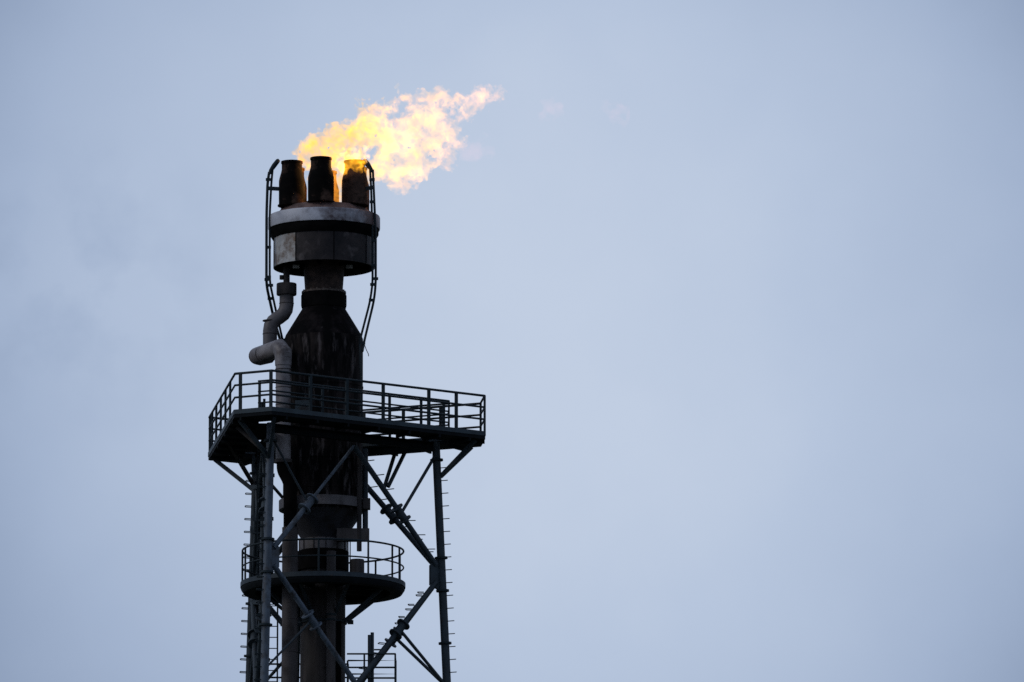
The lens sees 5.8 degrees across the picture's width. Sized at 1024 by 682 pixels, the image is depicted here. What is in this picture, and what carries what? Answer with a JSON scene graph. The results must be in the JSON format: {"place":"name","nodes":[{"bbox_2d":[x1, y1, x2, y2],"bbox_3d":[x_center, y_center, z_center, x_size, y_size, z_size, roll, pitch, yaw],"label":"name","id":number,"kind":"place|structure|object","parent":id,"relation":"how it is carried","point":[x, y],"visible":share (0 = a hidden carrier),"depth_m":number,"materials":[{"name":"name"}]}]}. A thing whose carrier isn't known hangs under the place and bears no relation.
{"place":"outdoors","nodes":[
{"label":"outdoors","id":0,"kind":"place"},
{"bbox_2d":[350,558,363,572],"bbox_3d":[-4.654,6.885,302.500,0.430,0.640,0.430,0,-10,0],"label":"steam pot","id":1,"kind":"object","parent":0,"point":[356,564],"visible":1,"depth_m":302.34,"materials":[{"name":"metal"}]},
{"bbox_2d":[0,0,1023,681],"label":"sky","id":2,"kind":"structure","parent":0,"point":[732,291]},
{"label":"ground","id":3,"kind":"structure","parent":0,"visible":0},
{"bbox_2d":[249,265,298,681],"bbox_3d":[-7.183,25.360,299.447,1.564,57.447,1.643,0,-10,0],"label":"insulated duct","id":4,"kind":"object","parent":3,"relation":"on","point":[272,348],"visible":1,"depth_m":302.57,"materials":[{"name":"metal"}]},
{"bbox_2d":[280,550,352,681],"bbox_3d":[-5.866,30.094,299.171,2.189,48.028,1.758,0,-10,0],"label":"standpipe","id":5,"kind":"object","parent":3,"relation":"on","point":[333,629],"visible":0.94,"depth_m":302.22,"materials":[{"name":"metal"}]},
{"bbox_2d":[268,156,379,681],"bbox_3d":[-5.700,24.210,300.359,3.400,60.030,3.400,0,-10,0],"label":"flare stack","id":6,"kind":"object","parent":3,"relation":"on","point":[321,237],"visible":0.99,"depth_m":303.61,"materials":[{"name":"metal"}]},
{"bbox_2d":[264,159,283,339],"bbox_3d":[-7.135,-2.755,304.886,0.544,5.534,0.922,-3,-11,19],"label":"ignition conduit","id":7,"kind":"object","parent":6,"relation":"attached to","point":[267,278],"visible":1,"depth_m":304.72,"materials":[{"name":"metal"}]},
{"bbox_2d":[240,538,405,622],"bbox_3d":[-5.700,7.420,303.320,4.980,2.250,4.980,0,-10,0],"label":"round platform","id":8,"kind":"structure","parent":6,"relation":"attached to","point":[365,590],"depth_m":302.12,"materials":[{"name":"paint"}]},
{"bbox_2d":[256,421,271,575],"bbox_3d":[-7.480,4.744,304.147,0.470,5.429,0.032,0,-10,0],"label":"ladder","id":9,"kind":"object","parent":8,"relation":"on","point":[258,450],"visible":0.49,"depth_m":304.10,"materials":[{"name":"metal"}]},
{"bbox_2d":[269,589,278,681],"bbox_3d":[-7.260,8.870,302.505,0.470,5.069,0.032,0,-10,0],"label":"ladder","id":10,"kind":"object","parent":8,"relation":"attached to","point":[277,593],"visible":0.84,"depth_m":302.48,"materials":[{"name":"metal"}]},
{"bbox_2d":[255,632,396,681],"bbox_3d":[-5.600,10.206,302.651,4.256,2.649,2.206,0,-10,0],"label":"platform","id":11,"kind":"structure","parent":6,"relation":"attached to","point":[371,677],"depth_m":301.72,"materials":[{"name":"paint"}]},
{"bbox_2d":[337,448,369,571],"bbox_3d":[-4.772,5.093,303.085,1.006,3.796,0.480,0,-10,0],"label":"clamped conduit","id":12,"kind":"object","parent":6,"relation":"attached to","point":[361,531],"visible":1,"depth_m":302.92,"materials":[{"name":"metal"}]},
{"bbox_2d":[359,159,377,387],"bbox_3d":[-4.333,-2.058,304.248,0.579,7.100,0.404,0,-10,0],"label":"ignition conduit","id":13,"kind":"object","parent":6,"relation":"attached to","point":[372,200],"visible":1,"depth_m":304.19,"materials":[{"name":"metal"}]},
{"bbox_2d":[240,422,455,681],"bbox_3d":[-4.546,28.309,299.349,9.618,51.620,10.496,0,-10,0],"label":"lattice tower","id":14,"kind":"structure","parent":3,"relation":"on","point":[261,611],"depth_m":303.15,"materials":[{"name":"metal"}]},
{"bbox_2d":[208,369,485,490],"bbox_3d":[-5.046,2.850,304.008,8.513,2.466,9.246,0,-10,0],"label":"platform","id":15,"kind":"structure","parent":14,"relation":"attached to","point":[240,436],"depth_m":302.50,"materials":[{"name":"paint"}]}
]}

